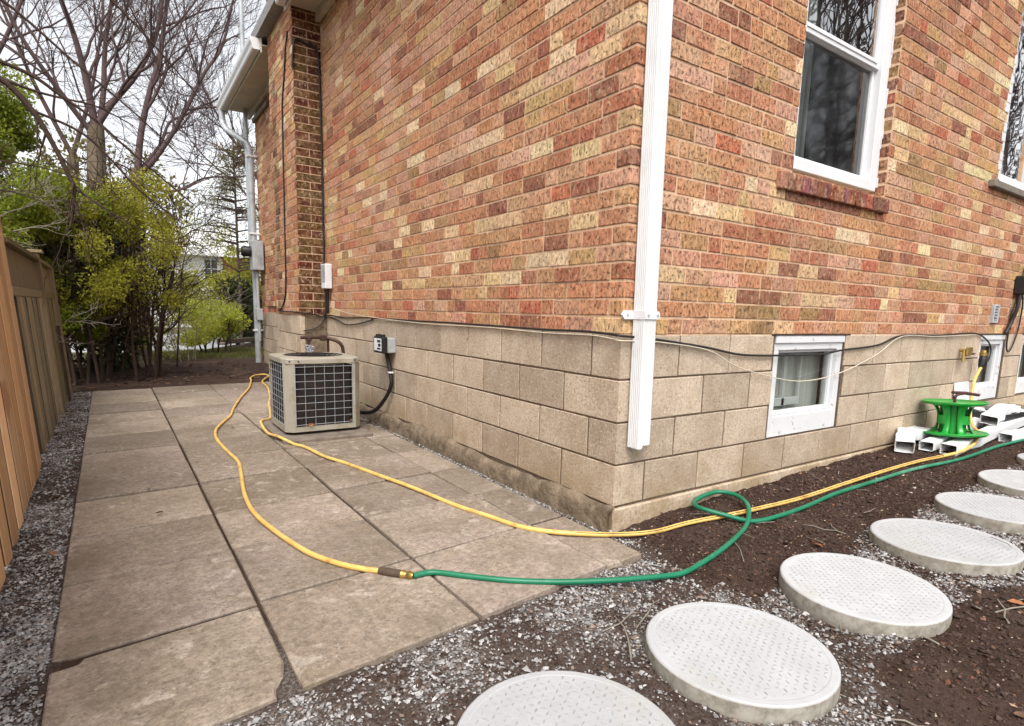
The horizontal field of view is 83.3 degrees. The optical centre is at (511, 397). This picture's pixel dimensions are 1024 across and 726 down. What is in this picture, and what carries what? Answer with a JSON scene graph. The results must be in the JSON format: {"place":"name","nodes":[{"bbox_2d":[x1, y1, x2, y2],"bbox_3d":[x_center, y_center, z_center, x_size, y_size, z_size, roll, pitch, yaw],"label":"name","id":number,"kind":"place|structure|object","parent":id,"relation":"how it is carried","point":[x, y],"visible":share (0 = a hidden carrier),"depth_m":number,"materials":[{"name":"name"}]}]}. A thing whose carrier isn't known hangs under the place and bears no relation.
{"place":"outdoors","nodes":[
{"label":"outdoors","id":0,"kind":"place"},
{"bbox_2d":[0,0,265,283],"label":"sky","id":1,"kind":"structure","parent":0,"point":[61,110],"materials":[{"name":"white"}]},
{"bbox_2d":[34,223,249,326],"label":"house","id":2,"kind":"structure","parent":0,"point":[203,264],"depth_m":25.32,"materials":[{"name":"white"}]},
{"bbox_2d":[203,258,218,277],"bbox_3d":[-13.246,-5.655,25.319,0.600,0.900,0.060,-4,10,-34],"label":"window","id":3,"kind":"structure","parent":2,"relation":"in","point":[212,262],"depth_m":25.30,"materials":[{"name":"white plastic"}]},
{"bbox_2d":[70,332,249,351],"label":"driveway","id":4,"kind":"structure","parent":0,"point":[197,347],"depth_m":15.65,"materials":[{"name":"grey asphalt"}]},
{"bbox_2d":[152,347,263,359],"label":"grass","id":5,"kind":"structure","parent":0,"point":[219,354],"depth_m":11.82,"materials":[{"name":"green plant"}]},
{"bbox_2d":[0,324,1023,725],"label":"ground","id":6,"kind":"structure","parent":0,"point":[290,686],"depth_m":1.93,"materials":[{"name":"soil"}]},
{"bbox_2d":[0,219,41,591],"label":"cedar fence","id":7,"kind":"object","parent":6,"relation":"on","point":[20,462],"visible":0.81,"depth_m":2.94,"materials":[{"name":"brown wood"}]},
{"bbox_2d":[3,236,72,454],"bbox_3d":[-4.164,-0.529,5.089,0.218,1.548,3.540,-4,10,-34],"label":"old fence","id":8,"kind":"object","parent":6,"relation":"on","point":[47,369],"visible":0.88,"depth_m":4.59,"materials":[{"name":"brown wood"}]},
{"bbox_2d":[0,58,109,347],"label":"cedar tree","id":9,"kind":"object","parent":6,"relation":"on","point":[14,114],"visible":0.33,"depth_m":6.90,"materials":[{"name":"green plant"}]},
{"bbox_2d":[0,149,114,359],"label":"evergreen shrub","id":10,"kind":"object","parent":6,"relation":"on","point":[23,203],"visible":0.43,"depth_m":6.44,"materials":[{"name":"green plant"}]},
{"bbox_2d":[0,0,116,100],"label":"bare tree","id":11,"kind":"object","parent":6,"relation":"on","point":[9,30],"visible":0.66,"depth_m":12.74,"materials":[{"name":"brown plant"}]},
{"bbox_2d":[0,171,117,344],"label":"dead shrub","id":12,"kind":"object","parent":6,"relation":"on","point":[50,187],"visible":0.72,"depth_m":5.78,"materials":[{"name":"plant"}]},
{"bbox_2d":[16,220,147,378],"bbox_3d":[-6.305,-1.335,7.862,2.208,2.754,1.929,-4,10,-34],"label":"dark shrub","id":13,"kind":"object","parent":6,"relation":"on","point":[117,348],"visible":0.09,"depth_m":7.99,"materials":[{"name":"green plant"}]},
{"bbox_2d":[0,0,198,260],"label":"bare tree","id":14,"kind":"object","parent":6,"relation":"on","point":[49,112],"visible":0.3,"depth_m":17.14,"materials":[{"name":"brown plant"}]},
{"bbox_2d":[0,118,205,342],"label":"olive thicket","id":15,"kind":"object","parent":6,"relation":"on","point":[72,140],"visible":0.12,"depth_m":14.31,"materials":[{"name":"green plant"}]},
{"bbox_2d":[0,0,245,352],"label":"bare tree","id":16,"kind":"object","parent":6,"relation":"on","point":[127,84],"visible":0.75,"depth_m":11.47,"materials":[{"name":"brown plant"}]},
{"bbox_2d":[0,0,245,285],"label":"overhanging tree","id":17,"kind":"object","parent":6,"relation":"on","point":[9,84],"visible":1,"depth_m":5.37,"materials":[{"name":"brown plant"}]},
{"bbox_2d":[0,115,247,385],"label":"leafy shrub","id":18,"kind":"object","parent":6,"relation":"on","point":[123,272],"visible":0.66,"depth_m":7.31,"materials":[{"name":"green plant"}]},
{"bbox_2d":[65,140,201,361],"bbox_3d":[-6.800,-2.502,9.813,2.630,3.938,2.234,-4,10,-34],"label":"leafy shrub","id":19,"kind":"object","parent":6,"relation":"on","point":[106,157],"visible":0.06,"depth_m":9.98,"materials":[{"name":"green plant"}]},
{"bbox_2d":[23,149,248,368],"bbox_3d":[-5.644,-1.944,8.739,2.861,3.148,2.140,-4,10,-34],"label":"leafy shrub","id":20,"kind":"object","parent":6,"relation":"on","point":[144,311],"visible":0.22,"depth_m":9.03,"materials":[{"name":"green plant"}]},
{"bbox_2d":[42,0,259,208],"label":"bare tree","id":21,"kind":"object","parent":6,"relation":"on","point":[200,103],"visible":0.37,"depth_m":17.01,"materials":[{"name":"brown plant"}]},
{"bbox_2d":[164,327,192,331],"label":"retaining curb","id":22,"kind":"structure","parent":6,"relation":"on","point":[176,328],"depth_m":23.49,"materials":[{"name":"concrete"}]},
{"bbox_2d":[120,273,252,361],"bbox_3d":[-6.019,-1.478,10.501,2.724,1.716,1.588,-4,10,-34],"label":"shrub","id":23,"kind":"object","parent":6,"relation":"on","point":[199,323],"visible":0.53,"depth_m":10.56,"materials":[{"name":"green plant"}]},
{"bbox_2d":[123,0,261,357],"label":"bare tree","id":24,"kind":"object","parent":6,"relation":"on","point":[156,76],"visible":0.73,"depth_m":10.48,"materials":[{"name":"brown plant"}]},
{"bbox_2d":[161,269,231,330],"bbox_3d":[-10.554,-3.288,20.223,3.028,2.444,2.397,-4,10,-34],"label":"yellow shrub","id":25,"kind":"object","parent":6,"relation":"on","point":[210,279],"visible":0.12,"depth_m":19.70,"materials":[{"name":"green plant"}]},
{"bbox_2d":[160,269,261,353],"bbox_3d":[-6.417,-1.797,12.105,2.582,1.897,1.978,-4,10,-34],"label":"shrub","id":26,"kind":"object","parent":6,"relation":"on","point":[232,327],"visible":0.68,"depth_m":11.99,"materials":[{"name":"green plant"}]},
{"bbox_2d":[185,111,260,337],"bbox_3d":[-6.821,-4.231,14.418,2.547,6.000,2.519,-4,10,-34],"label":"pine tree","id":27,"kind":"object","parent":6,"relation":"on","point":[222,188],"visible":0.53,"depth_m":14.28,"materials":[{"name":"green plant"}]},
{"bbox_2d":[215,275,262,337],"bbox_3d":[-8.457,-2.757,18.136,1.644,2.124,1.909,-4,10,-34],"label":"conifer shrub","id":28,"kind":"object","parent":6,"relation":"on","point":[234,286],"visible":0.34,"depth_m":17.67,"materials":[{"name":"green plant"}]},
{"bbox_2d":[217,245,261,298],"bbox_3d":[-8.478,-3.611,19.649,2.898,3.259,2.514,-4,10,-34],"label":"yellow shrub","id":29,"kind":"object","parent":6,"relation":"on","point":[234,253],"visible":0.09,"depth_m":18.56,"materials":[{"name":"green plant"}]},
{"bbox_2d":[216,343,263,348],"bbox_3d":[-6.833,-1.264,14.451,0.160,0.110,2.300,2,8,1],"label":"garden timber","id":30,"kind":"object","parent":6,"relation":"on","point":[251,345],"visible":0.22,"depth_m":14.56,"materials":[{"name":"brown wood"}]},
{"bbox_2d":[217,337,263,343],"bbox_3d":[-6.855,-1.456,14.588,0.160,0.110,2.000,2,8,3],"label":"garden timber","id":31,"kind":"object","parent":30,"relation":"on","point":[247,339],"visible":0.44,"depth_m":14.48,"materials":[{"name":"wood"}]},
{"bbox_2d":[41,382,640,725],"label":"patio","id":32,"kind":"structure","parent":6,"relation":"on","point":[138,568],"depth_m":2.39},
{"bbox_2d":[262,420,372,444],"bbox_3d":[-1.665,0.289,4.854,0.690,0.092,0.900,-4,10,-34],"label":"concrete pad","id":33,"kind":"object","parent":32,"relation":"on","point":[319,435],"visible":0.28,"depth_m":4.58,"materials":[{"name":"grey concrete"}]},
{"bbox_2d":[269,352,359,432],"bbox_3d":[-1.651,-0.071,4.810,0.612,0.584,0.652,-4,10,-34],"label":"air conditioner","id":34,"kind":"object","parent":33,"relation":"on","point":[313,391],"visible":1,"depth_m":4.59,"materials":[{"name":"beige metal"}]},
{"bbox_2d":[11,361,1023,718],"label":"leaf litter","id":35,"kind":"object","parent":6,"relation":"on","point":[1019,713],"visible":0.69,"depth_m":7.75,"materials":[{"name":"brown plant"}]},
{"bbox_2d":[17,400,1023,725],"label":"fallen twigs","id":36,"kind":"object","parent":6,"relation":"on","point":[743,560],"visible":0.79,"depth_m":2.01,"materials":[{"name":"brown wood"}]},
{"bbox_2d":[457,671,674,725],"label":"stepping stone","id":37,"kind":"object","parent":6,"relation":"on","point":[556,698],"visible":1,"depth_m":1.47,"materials":[{"name":"concrete"}]},
{"bbox_2d":[214,350,988,578],"bbox_3d":[-0.773,-0.091,4.735,8.593,0.805,4.524,5,9,24],"label":"garden hose","id":38,"kind":"object","parent":6,"relation":"on","point":[405,574],"visible":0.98,"depth_m":2.98,"materials":[{"name":"yellow rubber"}]},
{"bbox_2d":[216,0,1023,531],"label":"brick house","id":39,"kind":"structure","parent":6,"relation":"on","point":[840,174],"depth_m":3.66,"materials":[{"name":"brick"}]},
{"bbox_2d":[219,109,263,362],"bbox_3d":[-4.237,-2.481,9.025,0.587,3.850,0.166,2,8,3],"label":"downspout","id":40,"kind":"object","parent":39,"relation":"attached to","point":[251,157],"visible":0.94,"depth_m":8.89,"materials":[{"name":"grey metal"}]},
{"bbox_2d":[238,0,250,243],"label":"service mast","id":41,"kind":"object","parent":39,"relation":"attached to","point":[245,111],"visible":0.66,"depth_m":8.82,"materials":[{"name":"grey metal"}]},
{"bbox_2d":[240,240,263,340],"bbox_3d":[-4.003,-1.642,8.896,0.300,1.520,0.270,-4,10,-34],"label":"electric meter","id":42,"kind":"object","parent":39,"relation":"attached to","point":[254,250],"visible":1,"depth_m":8.77,"materials":[{"name":"grey metal"}]},
{"bbox_2d":[267,31,287,309],"bbox_3d":[-2.973,-2.564,7.398,0.257,2.854,2.900,-3,9,-26],"label":"cable","id":43,"kind":"object","parent":39,"relation":"attached to","point":[283,169],"visible":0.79,"depth_m":6.38,"materials":[{"name":"black rubber"}]},
{"bbox_2d":[281,289,325,317],"bbox_3d":[-2.470,-1.069,6.495,0.925,0.314,0.247,8,11,37],"label":"cable","id":44,"kind":"object","parent":39,"relation":"attached to","point":[311,313],"visible":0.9,"depth_m":6.30,"materials":[{"name":"black rubber"}]},
{"bbox_2d":[291,38,324,263],"bbox_3d":[-2.135,-2.536,6.029,0.297,2.241,0.028,-4,10,-35],"label":"cable","id":45,"kind":"object","parent":39,"relation":"attached to","point":[305,43],"visible":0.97,"depth_m":6.05,"materials":[{"name":"black rubber"}]},
{"bbox_2d":[300,335,344,352],"bbox_3d":[-1.764,-0.221,5.384,0.394,0.730,0.083,-3,9,-26],"label":"refrigerant pipe","id":46,"kind":"object","parent":39,"relation":"attached to","point":[308,348],"visible":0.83,"depth_m":5.32,"materials":[{"name":"orange metal"}]},
{"bbox_2d":[321,264,331,313],"bbox_3d":[-1.988,-1.166,6.174,0.078,0.524,0.155,-4,10,-34],"label":"telephone box","id":47,"kind":"object","parent":39,"relation":"attached to","point":[326,276],"visible":1,"depth_m":6.11,"materials":[{"name":"white plastic"}]},
{"bbox_2d":[303,317,373,330],"bbox_3d":[-1.750,-0.719,5.706,0.255,0.182,1.464,-4,10,-34],"label":"cable","id":48,"kind":"object","parent":39,"relation":"attached to","point":[340,322],"visible":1,"depth_m":5.97,"materials":[{"name":"black rubber"}]},
{"bbox_2d":[360,334,395,414],"bbox_3d":[-1.233,-0.189,5.012,0.601,0.738,0.178,7,10,35],"label":"disconnect box","id":49,"kind":"object","parent":39,"relation":"attached to","point":[383,344],"visible":0.88,"depth_m":4.86,"materials":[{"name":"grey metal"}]},
{"bbox_2d":[621,0,673,449],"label":"downspout","id":50,"kind":"object","parent":39,"relation":"attached to","point":[644,314],"visible":1,"depth_m":2.55,"materials":[{"name":"white metal"}]},
{"bbox_2d":[329,306,975,381],"bbox_3d":[0.675,-0.415,4.132,3.065,0.394,6.126,-33,35,-75],"label":"cable","id":51,"kind":"object","parent":39,"relation":"attached to","point":[663,342],"visible":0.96,"depth_m":3.42,"materials":[{"name":"black rubber"}]},
{"bbox_2d":[324,315,991,362],"bbox_3d":[0.824,-0.394,4.203,3.258,0.268,6.522,-37,39,-76],"label":"cable","id":52,"kind":"object","parent":39,"relation":"attached to","point":[656,339],"visible":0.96,"depth_m":3.43,"materials":[{"name":"black rubber"}]},
{"bbox_2d":[766,334,850,437],"bbox_3d":[1.805,-0.098,3.663,0.891,0.619,0.185,-4,10,-34],"label":"basement window","id":53,"kind":"structure","parent":39,"relation":"in","point":[793,408],"depth_m":3.71,"materials":[{"name":"white paint"}]},
{"bbox_2d":[792,0,897,192],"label":"window","id":54,"kind":"structure","parent":39,"relation":"in","point":[848,50],"depth_m":3.72,"materials":[{"name":"white plastic"}]},
{"bbox_2d":[959,347,975,361],"bbox_3d":[3.873,-0.370,4.877,0.313,0.123,0.075,-4,10,-34],"label":"wall tap","id":55,"kind":"object","parent":39,"relation":"attached to","point":[967,351],"depth_m":4.79,"materials":[{"name":"gold metal"}]},
{"bbox_2d":[973,334,1006,399],"bbox_3d":[4.355,-0.295,5.373,0.714,0.607,0.185,-4,10,-34],"label":"basement window","id":56,"kind":"structure","parent":39,"relation":"in","point":[986,389],"depth_m":5.43,"materials":[{"name":"white paint"}]},
{"bbox_2d":[990,304,1000,322],"bbox_3d":[4.339,-0.753,5.167,0.130,0.165,0.026,-4,10,-34],"label":"wall vent","id":57,"kind":"object","parent":39,"relation":"attached to","point":[993,315],"depth_m":5.14,"materials":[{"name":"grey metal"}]},
{"bbox_2d":[988,4,1023,199],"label":"window","id":58,"kind":"structure","parent":39,"relation":"in","point":[1010,181],"depth_m":5.09,"materials":[{"name":"white plastic"}]},
{"bbox_2d":[1004,270,1023,351],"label":"cable box","id":59,"kind":"object","parent":39,"relation":"attached to","point":[1018,290],"visible":1,"depth_m":5.35,"materials":[{"name":"black plastic"}]},
{"bbox_2d":[1015,334,1023,393],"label":"basement window","id":60,"kind":"structure","parent":39,"relation":"in","point":[1019,388],"depth_m":5.92,"materials":[{"name":"white paint"}]},
{"bbox_2d":[413,439,1023,584],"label":"garden hose","id":61,"kind":"object","parent":6,"relation":"on","point":[747,520],"visible":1,"depth_m":2.51,"materials":[{"name":"green rubber"}]},
{"bbox_2d":[645,602,840,724],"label":"stepping stone","id":62,"kind":"object","parent":6,"relation":"on","point":[744,664],"visible":1,"depth_m":1.67,"materials":[{"name":"concrete"}]},
{"bbox_2d":[576,428,1023,723],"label":"mulch bits","id":63,"kind":"object","parent":6,"relation":"on","point":[947,682],"visible":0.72,"depth_m":2.49,"materials":[{"name":"wood mulch"},{"name":"bark"}]},
{"bbox_2d":[779,553,952,638],"bbox_3d":[1.302,0.728,2.153,0.552,0.070,0.552,2,10,4],"label":"stepping stone","id":64,"kind":"object","parent":6,"relation":"on","point":[855,594],"visible":0.98,"depth_m":2.07,"materials":[{"name":"concrete"}]},
{"bbox_2d":[894,426,931,452],"bbox_3d":[3.011,0.298,4.345,0.164,0.140,0.652,10,12,44],"label":"downspout elbow","id":65,"kind":"object","parent":6,"relation":"on","point":[906,438],"visible":0.98,"depth_m":4.22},
{"bbox_2d":[869,518,1023,576],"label":"stepping stone","id":66,"kind":"object","parent":6,"relation":"on","point":[937,546],"visible":0.98,"depth_m":2.47,"materials":[{"name":"concrete"}]},
{"bbox_2d":[918,417,987,451],"bbox_3d":[3.567,0.279,4.620,1.387,0.123,0.100,-5,11,-38],"label":"downspout piece","id":67,"kind":"object","parent":6,"relation":"on","point":[932,443],"visible":0.56,"depth_m":4.30,"materials":[{"name":"white metal"}]},
{"bbox_2d":[921,391,989,437],"bbox_3d":[3.361,0.113,4.378,0.440,0.328,0.440,4,6,36],"label":"hose reel","id":68,"kind":"object","parent":67,"relation":"on","point":[953,416],"visible":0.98,"depth_m":4.32,"materials":[{"name":"green plastic"}]},
{"bbox_2d":[954,381,968,408],"bbox_3d":[3.879,0.065,4.963,0.300,0.400,0.013,-4,3,-34],"label":"white panel","id":69,"kind":"object","parent":6,"relation":"on","point":[961,386],"visible":0.42,"depth_m":4.96,"materials":[{"name":"plastic"}]},
{"bbox_2d":[934,492,1023,535],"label":"stepping stone","id":70,"kind":"object","parent":6,"relation":"on","point":[1002,514],"visible":0.99,"depth_m":2.92,"materials":[{"name":"concrete"}]},
{"bbox_2d":[939,417,1023,455],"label":"downspout piece","id":71,"kind":"object","parent":6,"relation":"on","point":[956,444],"visible":0.59,"depth_m":4.42,"materials":[{"name":"white metal"}]},
{"bbox_2d":[972,406,1023,421],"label":"plastic tray","id":72,"kind":"object","parent":71,"relation":"on","point":[977,411],"visible":0.3,"depth_m":5.01,"materials":[{"name":"white plastic"}]},
{"bbox_2d":[980,403,1020,425],"bbox_3d":[4.217,0.131,4.972,0.816,0.129,0.137,-5,11,-39],"label":"downspout piece","id":73,"kind":"object","parent":72,"relation":"on","point":[998,411],"visible":0.94,"depth_m":4.87,"materials":[{"name":"white metal"}]},
{"bbox_2d":[977,469,1023,496],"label":"stepping stone","id":74,"kind":"object","parent":6,"relation":"on","point":[1007,481],"visible":0.98,"depth_m":3.42,"materials":[{"name":"concrete"}]},
{"bbox_2d":[998,428,1023,441],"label":"downspout piece","id":75,"kind":"object","parent":6,"relation":"on","point":[1010,435],"visible":0.87,"depth_m":4.55,"materials":[{"name":"white metal"}]},
{"bbox_2d":[1007,599,1023,604],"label":"dead leaf","id":76,"kind":"object","parent":6,"relation":"on","point":[1016,601],"visible":1,"depth_m":2.08,"materials":[{"name":"orange plant"}]},
{"bbox_2d":[1008,399,1023,408],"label":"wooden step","id":77,"kind":"object","parent":6,"relation":"on","point":[1019,403],"visible":0.4,"depth_m":5.68,"materials":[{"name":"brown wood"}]},
{"bbox_2d":[1016,453,1023,464],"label":"stepping stone","id":78,"kind":"object","parent":6,"relation":"on","point":[1020,458],"visible":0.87,"depth_m":3.91,"materials":[{"name":"concrete"}]},
{"bbox_2d":[0,390,1023,725],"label":"gravel","id":79,"kind":"structure","parent":0,"point":[40,624],"depth_m":1.92,"materials":[{"name":"grey gravel"}]}
]}

